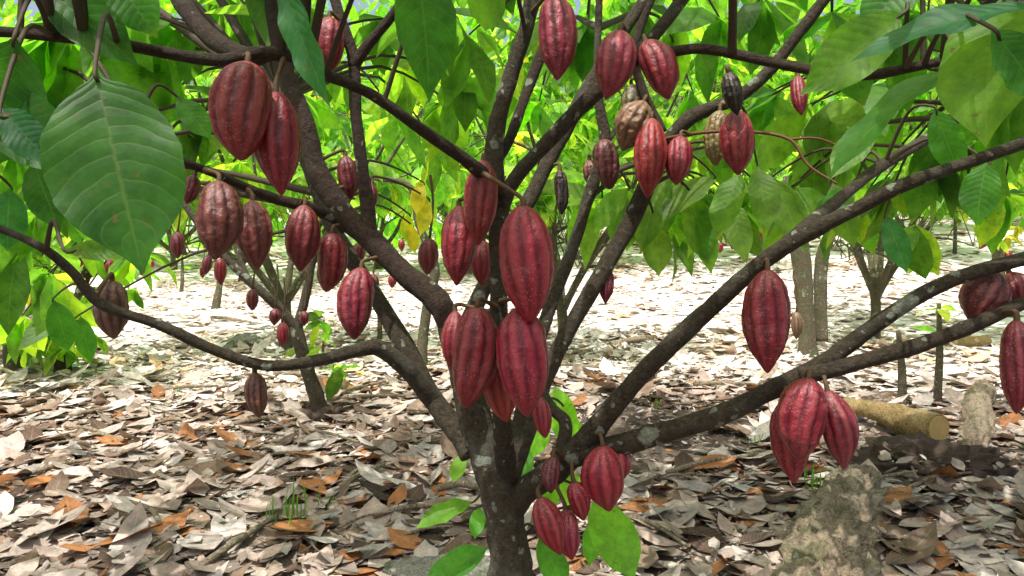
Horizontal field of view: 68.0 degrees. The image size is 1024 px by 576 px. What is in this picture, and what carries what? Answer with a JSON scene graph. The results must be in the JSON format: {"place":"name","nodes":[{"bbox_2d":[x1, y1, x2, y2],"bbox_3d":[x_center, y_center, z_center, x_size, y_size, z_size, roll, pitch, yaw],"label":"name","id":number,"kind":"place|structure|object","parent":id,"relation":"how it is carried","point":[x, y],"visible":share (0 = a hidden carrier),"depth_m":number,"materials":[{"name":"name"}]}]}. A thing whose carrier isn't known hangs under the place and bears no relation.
{"place":"outdoors","nodes":[
{"label":"outdoors","id":0,"kind":"place"},
{"bbox_2d":[0,0,964,155],"label":"sky","id":1,"kind":"structure","parent":0,"point":[32,5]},
{"bbox_2d":[0,196,1023,575],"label":"ground","id":2,"kind":"structure","parent":0,"point":[676,446],"depth_m":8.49,"materials":[{"name":"beige plant"}]},
{"bbox_2d":[31,458,90,474],"bbox_3d":[-2.051,0.811,3.453,0.237,0.054,0.036,-2,5,-23],"label":"stick","id":3,"kind":"object","parent":2,"relation":"on","point":[46,468],"visible":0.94,"depth_m":3.44,"materials":[{"name":"brown wood"}]},
{"bbox_2d":[0,244,143,375],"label":"cacao tree","id":4,"kind":"object","parent":2,"relation":"on","point":[57,356],"visible":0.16,"depth_m":5.51,"materials":[{"name":"green plant"}]},
{"bbox_2d":[68,405,127,417],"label":"stick","id":5,"kind":"object","parent":2,"relation":"on","point":[84,412],"visible":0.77,"depth_m":4.42,"materials":[{"name":"brown wood"}]},
{"bbox_2d":[2,84,206,372],"bbox_3d":[-3.836,-0.608,5.701,3.272,2.627,3.602,3,6,35],"label":"cacao tree","id":6,"kind":"object","parent":2,"relation":"on","point":[68,243],"visible":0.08,"depth_m":5.74,"materials":[{"name":"green plant"}]},
{"bbox_2d":[130,499,162,525],"bbox_3d":[-1.336,0.812,2.772,0.038,0.031,0.318,-5,7,-44],"label":"stick","id":7,"kind":"object","parent":2,"relation":"on","point":[154,513],"visible":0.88,"depth_m":2.73,"materials":[{"name":"brown wood"}]},
{"bbox_2d":[159,70,216,269],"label":"cacao tree","id":8,"kind":"object","parent":2,"relation":"on","point":[161,242],"visible":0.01,"depth_m":15.31,"materials":[{"name":"green plant"}]},
{"bbox_2d":[211,282,222,308],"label":"sapling","id":9,"kind":"object","parent":2,"relation":"on","point":[216,301],"visible":0.67,"depth_m":9.36,"materials":[{"name":"brown plant"}]},
{"bbox_2d":[194,514,278,571],"bbox_3d":[-0.906,0.840,2.541,0.030,0.039,0.467,1,5,13],"label":"stick","id":10,"kind":"object","parent":2,"relation":"on","point":[219,552],"visible":0.91,"depth_m":2.48,"materials":[{"name":"brown wood"}]},
{"bbox_2d":[219,333,270,350],"bbox_3d":[-2.398,0.552,6.858,0.565,0.293,0.323,0,5,0],"label":"rock","id":11,"kind":"object","parent":2,"relation":"on","point":[251,338],"visible":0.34,"depth_m":6.76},
{"bbox_2d":[234,415,277,425],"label":"stick","id":12,"kind":"object","parent":2,"relation":"on","point":[261,418],"visible":0.97,"depth_m":4.35,"materials":[{"name":"brown wood"}]},
{"bbox_2d":[172,153,383,412],"bbox_3d":[-1.467,-0.060,4.522,1.410,1.708,0.509,0,5,0],"label":"cacao tree","id":13,"kind":"object","parent":2,"relation":"on","point":[314,390],"visible":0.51,"depth_m":4.42,"materials":[{"name":"brown plant"}]},
{"bbox_2d":[214,256,226,284],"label":"cacao pod","id":14,"kind":"object","parent":13,"relation":"hanging from","point":[220,269],"visible":0.95,"depth_m":3.58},
{"bbox_2d":[246,268,258,310],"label":"cacao pod","id":15,"kind":"object","parent":13,"relation":"hanging from","point":[252,298],"visible":0.99,"depth_m":3.48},
{"bbox_2d":[269,264,280,324],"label":"cacao pod","id":16,"kind":"object","parent":13,"relation":"hanging from","point":[274,315],"visible":1,"depth_m":3.49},
{"bbox_2d":[277,276,288,346],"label":"cacao pod","id":17,"kind":"object","parent":13,"relation":"hanging from","point":[282,333],"visible":1,"depth_m":3.38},
{"bbox_2d":[300,268,308,325],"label":"cacao pod","id":18,"kind":"object","parent":13,"relation":"hanging from","point":[304,317],"visible":1,"depth_m":3.59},
{"bbox_2d":[167,48,393,283],"bbox_3d":[-4.758,-2.167,12.657,5.296,4.352,4.178,3,6,34],"label":"cacao tree","id":19,"kind":"object","parent":2,"relation":"on","point":[273,211],"visible":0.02,"depth_m":12.65,"materials":[{"name":"green plant"}]},
{"bbox_2d":[285,476,305,519],"bbox_3d":[-0.800,0.788,2.809,0.076,0.179,0.121,0,5,0],"label":"grass tuft","id":20,"kind":"object","parent":2,"relation":"on","point":[292,502],"visible":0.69,"depth_m":2.81,"materials":[{"name":"green plant"}]},
{"bbox_2d":[190,20,406,230],"bbox_3d":[-5.103,-3.942,19.732,7.828,6.433,6.176,-3,6,-30],"label":"cacao tree","id":21,"kind":"object","parent":2,"relation":"on","point":[371,145],"visible":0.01,"depth_m":19.50,"materials":[{"name":"green plant"}]},
{"bbox_2d":[304,312,336,369],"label":"sapling","id":22,"kind":"object","parent":2,"relation":"on","point":[313,316],"visible":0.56,"depth_m":5.83,"materials":[{"name":"green plant"}]},
{"bbox_2d":[301,402,347,421],"bbox_3d":[-1.095,0.773,4.422,0.304,0.184,0.304,0,5,0],"label":"earth mound","id":23,"kind":"object","parent":2,"relation":"on","point":[337,408],"visible":0.39,"depth_m":4.37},
{"bbox_2d":[170,69,480,349],"bbox_3d":[-2.233,-0.697,6.752,3.731,2.628,2.814,3,6,28],"label":"cacao tree","id":24,"kind":"object","parent":2,"relation":"on","point":[400,194],"visible":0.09,"depth_m":6.61,"materials":[{"name":"green plant"}]},
{"bbox_2d":[294,428,359,442],"bbox_3d":[-0.953,0.760,3.909,0.594,0.071,0.037,5,7,43],"label":"stick","id":25,"kind":"object","parent":2,"relation":"on","point":[331,433],"visible":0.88,"depth_m":3.89,"materials":[{"name":"brown wood"}]},
{"bbox_2d":[339,462,384,486],"bbox_3d":[-0.637,0.799,3.238,0.030,0.055,0.241,4,6,37],"label":"stick","id":26,"kind":"object","parent":2,"relation":"on","point":[357,475],"visible":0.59,"depth_m":3.21,"materials":[{"name":"brown wood"}]},
{"bbox_2d":[331,394,404,399],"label":"stick","id":27,"kind":"object","parent":2,"relation":"on","point":[350,397],"visible":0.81,"depth_m":4.87,"materials":[{"name":"brown wood"}]},
{"bbox_2d":[296,51,475,268],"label":"cacao tree","id":28,"kind":"object","parent":2,"relation":"on","point":[331,146],"visible":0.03,"depth_m":16.33,"materials":[{"name":"green plant"}]},
{"bbox_2d":[373,504,433,518],"bbox_3d":[-0.401,0.836,2.849,0.242,0.042,0.034,-1,5,-13],"label":"stick","id":29,"kind":"object","parent":2,"relation":"on","point":[403,507],"visible":0.86,"depth_m":2.85,"materials":[{"name":"brown wood"}]},
{"bbox_2d":[374,177,439,364],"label":"cacao tree","id":30,"kind":"object","parent":2,"relation":"on","point":[423,331],"visible":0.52,"depth_m":5.91,"materials":[{"name":"brown plant"}]},
{"bbox_2d":[382,553,489,575],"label":"rock","id":31,"kind":"object","parent":2,"relation":"on","point":[417,566],"visible":0.47,"depth_m":2.38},
{"bbox_2d":[436,480,478,491],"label":"stick","id":32,"kind":"object","parent":2,"relation":"on","point":[455,484],"visible":0.89,"depth_m":3.05,"materials":[{"name":"brown wood"}]},
{"bbox_2d":[325,59,621,276],"bbox_3d":[-0.948,-2.302,13.080,5.295,4.352,4.178,-5,7,-42],"label":"cacao tree","id":33,"kind":"object","parent":2,"relation":"on","point":[559,105],"visible":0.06,"depth_m":12.79,"materials":[{"name":"green plant"}]},
{"bbox_2d":[0,0,1018,248],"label":"distant woodland","id":34,"kind":"object","parent":2,"relation":"on","point":[10,14],"visible":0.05,"depth_m":25.95,"materials":[{"name":"green plant"}]},
{"bbox_2d":[0,0,1023,575],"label":"cacao tree","id":35,"kind":"object","parent":2,"relation":"on","point":[108,138],"visible":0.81,"depth_m":1.59,"materials":[{"name":"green plant"}]},
{"bbox_2d":[92,272,128,338],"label":"cacao pod","id":36,"kind":"object","parent":35,"relation":"hanging from","point":[112,290],"visible":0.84,"depth_m":1.41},
{"bbox_2d":[170,211,184,258],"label":"cacao pod","id":37,"kind":"object","parent":35,"relation":"hanging from","point":[177,244],"visible":0.98,"depth_m":3.58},
{"bbox_2d":[184,170,200,203],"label":"cacao pod","id":38,"kind":"object","parent":35,"relation":"hanging from","point":[193,188],"visible":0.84,"depth_m":1.48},
{"bbox_2d":[196,167,243,259],"bbox_3d":[-0.548,-0.143,1.432,0.085,0.177,0.144,-1,5,-14],"label":"cacao pod","id":39,"kind":"object","parent":35,"relation":"hanging from","point":[220,219],"visible":1,"depth_m":1.38,"materials":[{"name":"plant"}]},
{"bbox_2d":[208,51,271,160],"bbox_3d":[-0.398,-0.276,1.132,0.087,0.174,0.117,2,5,19],"label":"cacao pod","id":40,"kind":"object","parent":35,"relation":"hanging from","point":[239,100],"visible":1,"depth_m":1.09,"materials":[{"name":"plant"}]},
{"bbox_2d":[236,187,272,269],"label":"cacao pod","id":41,"kind":"object","parent":35,"relation":"hanging from","point":[254,241],"visible":0.91,"depth_m":1.49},
{"bbox_2d":[244,369,267,417],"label":"cacao pod","id":42,"kind":"object","parent":35,"relation":"hanging from","point":[255,392],"visible":0.99,"depth_m":1.49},
{"bbox_2d":[254,56,300,195],"bbox_3d":[-0.363,-0.253,1.165,0.070,0.223,0.086,-4,6,-36],"label":"cacao pod","id":43,"kind":"object","parent":35,"relation":"hanging from","point":[277,152],"visible":0.84,"depth_m":1.14,"materials":[{"name":"plant"}]},
{"bbox_2d":[285,197,320,271],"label":"cacao pod","id":44,"kind":"object","parent":35,"relation":"hanging from","point":[302,234],"visible":1,"depth_m":1.57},
{"bbox_2d":[318,10,343,70],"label":"cacao pod","id":45,"kind":"object","parent":35,"relation":"hanging from","point":[330,24],"visible":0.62,"depth_m":1.59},
{"bbox_2d":[317,223,347,291],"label":"cacao pod","id":46,"kind":"object","parent":35,"relation":"hanging from","point":[332,257],"visible":0.97,"depth_m":1.65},
{"bbox_2d":[323,149,357,199],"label":"cacao pod","id":47,"kind":"object","parent":35,"relation":"hanging from","point":[346,173],"visible":0.88,"depth_m":1.73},
{"bbox_2d":[337,255,377,339],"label":"cacao pod","id":48,"kind":"object","parent":35,"relation":"hanging from","point":[355,294],"visible":1,"depth_m":1.58,"materials":[{"name":"plant"}]},
{"bbox_2d":[418,175,438,274],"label":"cacao pod","id":49,"kind":"object","parent":35,"relation":"hanging from","point":[428,254],"visible":1,"depth_m":2.38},
{"bbox_2d":[441,197,475,285],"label":"cacao pod","id":50,"kind":"object","parent":35,"relation":"hanging from","point":[458,246],"visible":0.77,"depth_m":1.46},
{"bbox_2d":[441,303,489,368],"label":"cacao pod","id":51,"kind":"object","parent":35,"relation":"hanging from","point":[449,331],"visible":0.66,"depth_m":1.48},
{"bbox_2d":[452,297,498,407],"bbox_3d":[-0.045,0.114,1.378,0.083,0.198,0.146,4,6,38],"label":"cacao pod","id":52,"kind":"object","parent":35,"relation":"hanging from","point":[474,364],"visible":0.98,"depth_m":1.32,"materials":[{"name":"plant"}]},
{"bbox_2d":[463,153,497,245],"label":"cacao pod","id":53,"kind":"object","parent":35,"relation":"hanging from","point":[480,200],"visible":0.91,"depth_m":1.38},
{"bbox_2d":[471,235,489,284],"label":"cacao pod","id":54,"kind":"object","parent":35,"relation":"hanging from","point":[480,266],"visible":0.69,"depth_m":1.55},
{"bbox_2d":[484,367,514,421],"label":"cacao pod","id":55,"kind":"object","parent":35,"relation":"hanging from","point":[500,403],"visible":0.41,"depth_m":1.39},
{"bbox_2d":[480,170,553,322],"bbox_3d":[0.013,-0.077,1.325,0.095,0.266,0.165,-2,5,-23],"label":"cacao pod","id":56,"kind":"object","parent":35,"relation":"hanging from","point":[526,261],"visible":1,"depth_m":1.26,"materials":[{"name":"plant"}]},
{"bbox_2d":[496,298,548,416],"bbox_3d":[0.002,0.115,1.363,0.088,0.204,0.194,-2,5,-20],"label":"cacao pod","id":57,"kind":"object","parent":35,"relation":"hanging from","point":[522,358],"visible":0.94,"depth_m":1.28,"materials":[{"name":"plant"}]},
{"bbox_2d":[532,396,551,437],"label":"cacao pod","id":58,"kind":"object","parent":35,"relation":"hanging from","point":[542,416],"visible":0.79,"depth_m":1.43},
{"bbox_2d":[532,480,565,554],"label":"cacao pod","id":59,"kind":"object","parent":35,"relation":"hanging from","point":[548,522],"visible":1,"depth_m":1.45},
{"bbox_2d":[541,448,563,492],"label":"cacao pod","id":60,"kind":"object","parent":35,"relation":"hanging from","point":[550,471],"visible":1,"depth_m":1.48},
{"bbox_2d":[530,0,577,80],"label":"cacao pod","id":61,"kind":"object","parent":35,"relation":"hanging from","point":[557,32],"visible":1,"depth_m":1.34,"materials":[{"name":"plant"}]},
{"bbox_2d":[553,162,568,214],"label":"cacao pod","id":62,"kind":"object","parent":35,"relation":"hanging from","point":[561,189],"visible":1,"depth_m":1.71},
{"bbox_2d":[555,484,579,559],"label":"cacao pod","id":63,"kind":"object","parent":35,"relation":"hanging from","point":[571,544],"visible":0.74,"depth_m":1.49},
{"bbox_2d":[567,461,590,520],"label":"cacao pod","id":64,"kind":"object","parent":35,"relation":"hanging from","point":[579,500],"visible":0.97,"depth_m":1.49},
{"bbox_2d":[582,153,593,182],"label":"cacao pod","id":65,"kind":"object","parent":35,"relation":"hanging from","point":[587,166],"visible":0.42,"depth_m":1.94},
{"bbox_2d":[580,431,623,511],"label":"cacao pod","id":66,"kind":"object","parent":35,"relation":"hanging from","point":[602,476],"visible":1,"depth_m":1.48,"materials":[{"name":"plant"}]},
{"bbox_2d":[592,133,619,189],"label":"cacao pod","id":67,"kind":"object","parent":35,"relation":"hanging from","point":[605,155],"visible":1,"depth_m":1.79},
{"bbox_2d":[600,273,613,303],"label":"cacao pod","id":68,"kind":"object","parent":35,"relation":"hanging from","point":[606,292],"visible":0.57,"depth_m":1.77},
{"bbox_2d":[595,22,636,98],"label":"cacao pod","id":69,"kind":"object","parent":35,"relation":"hanging from","point":[616,59],"visible":1,"depth_m":1.29,"materials":[{"name":"plant"}]},
{"bbox_2d":[617,454,630,478],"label":"cacao pod","id":70,"kind":"object","parent":35,"relation":"hanging from","point":[626,462],"visible":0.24,"depth_m":1.53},
{"bbox_2d":[620,78,640,107],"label":"cacao pod","id":71,"kind":"object","parent":35,"relation":"hanging from","point":[630,93],"visible":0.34,"depth_m":1.82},
{"bbox_2d":[614,95,651,150],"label":"cacao pod","id":72,"kind":"object","parent":35,"relation":"hanging from","point":[632,118],"visible":0.82,"depth_m":1.69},
{"bbox_2d":[633,111,667,197],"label":"cacao pod","id":73,"kind":"object","parent":35,"relation":"hanging from","point":[650,153],"visible":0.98,"depth_m":1.66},
{"bbox_2d":[638,34,679,98],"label":"cacao pod","id":74,"kind":"object","parent":35,"relation":"hanging from","point":[658,63],"visible":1,"depth_m":1.33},
{"bbox_2d":[665,130,692,184],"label":"cacao pod","id":75,"kind":"object","parent":35,"relation":"hanging from","point":[679,158],"visible":0.98,"depth_m":1.67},
{"bbox_2d":[703,103,726,165],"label":"cacao pod","id":76,"kind":"object","parent":35,"relation":"hanging from","point":[713,152],"visible":0.81,"depth_m":1.70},
{"bbox_2d":[721,64,743,114],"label":"cacao pod","id":77,"kind":"object","parent":35,"relation":"hanging from","point":[732,91],"visible":1,"depth_m":1.59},
{"bbox_2d":[719,102,755,174],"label":"cacao pod","id":78,"kind":"object","parent":35,"relation":"hanging from","point":[737,141],"visible":0.91,"depth_m":1.62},
{"bbox_2d":[741,258,790,373],"bbox_3d":[0.447,0.047,1.337,0.083,0.197,0.093,-2,5,-24],"label":"cacao pod","id":79,"kind":"object","parent":35,"relation":"hanging from","point":[766,315],"visible":1,"depth_m":1.30,"materials":[{"name":"plant"}]},
{"bbox_2d":[769,386,808,483],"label":"cacao pod","id":80,"kind":"object","parent":35,"relation":"hanging from","point":[792,467],"visible":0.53,"depth_m":1.38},
{"bbox_2d":[791,277,803,338],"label":"cacao pod","id":81,"kind":"object","parent":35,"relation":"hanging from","point":[797,324],"visible":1,"depth_m":4.38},
{"bbox_2d":[790,73,807,114],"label":"cacao pod","id":82,"kind":"object","parent":35,"relation":"hanging from","point":[798,100],"visible":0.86,"depth_m":1.67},
{"bbox_2d":[776,368,827,461],"bbox_3d":[0.524,0.221,1.346,0.125,0.163,0.084,-4,6,-38],"label":"cacao pod","id":83,"kind":"object","parent":35,"relation":"hanging from","point":[801,410],"visible":1,"depth_m":1.30,"materials":[{"name":"plant"}]},
{"bbox_2d":[822,375,859,469],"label":"cacao pod","id":84,"kind":"object","parent":35,"relation":"hanging from","point":[841,434],"visible":0.88,"depth_m":1.35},
{"bbox_2d":[958,273,1011,318],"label":"cacao pod","id":85,"kind":"object","parent":35,"relation":"hanging from","point":[983,294],"visible":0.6,"depth_m":1.33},
{"bbox_2d":[999,309,1023,413],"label":"cacao pod","id":86,"kind":"object","parent":35,"relation":"hanging from","point":[1011,360],"visible":1,"depth_m":1.25,"materials":[{"name":"plant"}]},
{"bbox_2d":[1004,270,1023,300],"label":"cacao pod","id":87,"kind":"object","parent":35,"relation":"hanging from","point":[1015,280],"visible":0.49,"depth_m":1.37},
{"bbox_2d":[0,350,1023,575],"bbox_3d":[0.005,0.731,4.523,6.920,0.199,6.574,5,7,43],"label":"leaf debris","id":88,"kind":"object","parent":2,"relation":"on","point":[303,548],"visible":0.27,"depth_m":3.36,"materials":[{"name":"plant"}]},
{"bbox_2d":[415,0,611,167],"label":"cacao tree","id":89,"kind":"object","parent":2,"relation":"on","point":[501,34],"visible":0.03,"depth_m":17.11,"materials":[{"name":"green plant"}]},
{"bbox_2d":[465,28,645,234],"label":"cacao tree","id":90,"kind":"object","parent":2,"relation":"on","point":[551,90],"visible":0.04,"depth_m":15.26,"materials":[{"name":"green plant"}]},
{"bbox_2d":[399,65,711,353],"bbox_3d":[0.457,-0.589,6.388,2.666,2.490,3.535,1,5,12],"label":"cacao tree","id":91,"kind":"object","parent":2,"relation":"on","point":[545,208],"visible":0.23,"depth_m":6.01,"materials":[{"name":"green plant"}]},
{"bbox_2d":[606,334,656,344],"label":"stick","id":92,"kind":"object","parent":2,"relation":"on","point":[636,339],"visible":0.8,"depth_m":7.32,"materials":[{"name":"brown wood"}]},
{"bbox_2d":[628,515,688,547],"bbox_3d":[0.522,0.859,2.690,0.034,0.033,0.328,-3,6,-29],"label":"stick","id":93,"kind":"object","parent":2,"relation":"on","point":[663,529],"visible":0.94,"depth_m":2.69,"materials":[{"name":"brown wood"}]},
{"bbox_2d":[578,0,794,116],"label":"cacao tree","id":94,"kind":"object","parent":2,"relation":"on","point":[617,6],"visible":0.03,"depth_m":19.15,"materials":[{"name":"green plant"}]},
{"bbox_2d":[579,12,813,194],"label":"cacao tree","id":95,"kind":"object","parent":2,"relation":"on","point":[612,107],"visible":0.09,"depth_m":12.50,"materials":[{"name":"green plant"}]},
{"bbox_2d":[665,452,757,474],"bbox_3d":[0.894,0.786,3.400,0.445,0.076,0.039,-1,5,-13],"label":"stick","id":96,"kind":"object","parent":2,"relation":"on","point":[687,466],"visible":0.95,"depth_m":3.39,"materials":[{"name":"brown wood"}]},
{"bbox_2d":[580,14,845,192],"bbox_3d":[4.724,-3.533,16.776,5.986,4.920,4.722,5,7,42],"label":"cacao tree","id":97,"kind":"object","parent":2,"relation":"on","point":[814,43],"depth_m":16.16,"materials":[{"name":"green plant"}]},
{"bbox_2d":[693,381,757,385],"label":"stick","id":98,"kind":"object","parent":2,"relation":"on","point":[719,383],"visible":0.91,"depth_m":5.03,"materials":[{"name":"brown wood"}]},
{"bbox_2d":[783,175,835,358],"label":"cacao tree","id":99,"kind":"object","parent":2,"relation":"on","point":[812,311],"visible":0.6,"depth_m":6.30,"materials":[{"name":"brown plant"}]},
{"bbox_2d":[771,464,890,575],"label":"rock","id":100,"kind":"object","parent":2,"relation":"on","point":[831,529],"visible":0.89,"depth_m":2.56,"materials":[{"name":"grey stone"}]},
{"bbox_2d":[746,0,955,157],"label":"cacao tree","id":101,"kind":"object","parent":2,"relation":"on","point":[775,49],"visible":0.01,"depth_m":19.73,"materials":[{"name":"green plant"}]},
{"bbox_2d":[771,0,945,130],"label":"cacao tree","id":102,"kind":"object","parent":2,"relation":"on","point":[933,3],"visible":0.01,"depth_m":16.10,"materials":[{"name":"green plant"}]},
{"bbox_2d":[753,0,975,227],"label":"cacao tree","id":103,"kind":"object","parent":2,"relation":"on","point":[931,94],"visible":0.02,"depth_m":13.83,"materials":[{"name":"green plant"}]},
{"bbox_2d":[710,86,1023,340],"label":"cacao tree","id":104,"kind":"object","parent":2,"relation":"on","point":[877,281],"visible":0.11,"depth_m":7.02,"materials":[{"name":"green plant"}]},
{"bbox_2d":[843,397,948,439],"bbox_3d":[1.985,0.670,4.000,0.154,0.162,0.639,-2,5,-18],"label":"log","id":105,"kind":"object","parent":2,"relation":"on","point":[899,419],"visible":0.81,"depth_m":3.84,"materials":[{"name":"brown wood"}]},
{"bbox_2d":[896,330,906,404],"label":"sapling","id":106,"kind":"object","parent":2,"relation":"on","point":[902,385],"visible":0.56,"depth_m":4.76,"materials":[{"name":"brown plant"}]},
{"bbox_2d":[834,431,1019,483],"bbox_3d":[1.818,0.816,3.360,0.880,0.307,0.491,0,5,0],"label":"earth mound","id":107,"kind":"object","parent":2,"relation":"on","point":[982,462],"visible":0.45,"depth_m":3.31,"materials":[{"name":"soil"}]},
{"bbox_2d":[914,302,956,401],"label":"sapling","id":108,"kind":"object","parent":2,"relation":"on","point":[939,358],"visible":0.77,"depth_m":4.83,"materials":[{"name":"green plant"}]},
{"bbox_2d":[892,335,991,347],"bbox_3d":[3.970,0.510,6.994,1.093,0.118,0.116,-2,5,-19],"label":"log","id":109,"kind":"object","parent":2,"relation":"on","point":[968,341],"visible":0.35,"depth_m":7.05,"materials":[{"name":"brown wood"}]},
{"bbox_2d":[906,133,1023,215],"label":"cacao tree","id":110,"kind":"object","parent":2,"relation":"on","point":[1012,177],"visible":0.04,"depth_m":6.61,"materials":[{"name":"green plant"}]},
{"bbox_2d":[957,379,999,447],"bbox_3d":[2.735,0.731,4.442,0.200,0.186,1.814,3,6,32],"label":"rock","id":111,"kind":"object","parent":2,"relation":"on","point":[979,416],"visible":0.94,"depth_m":4.12,"materials":[{"name":"grey stone"}]},
{"bbox_2d":[968,203,1023,275],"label":"cacao tree","id":112,"kind":"object","parent":2,"relation":"on","point":[1004,245],"visible":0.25,"depth_m":10.03,"materials":[{"name":"green plant"}]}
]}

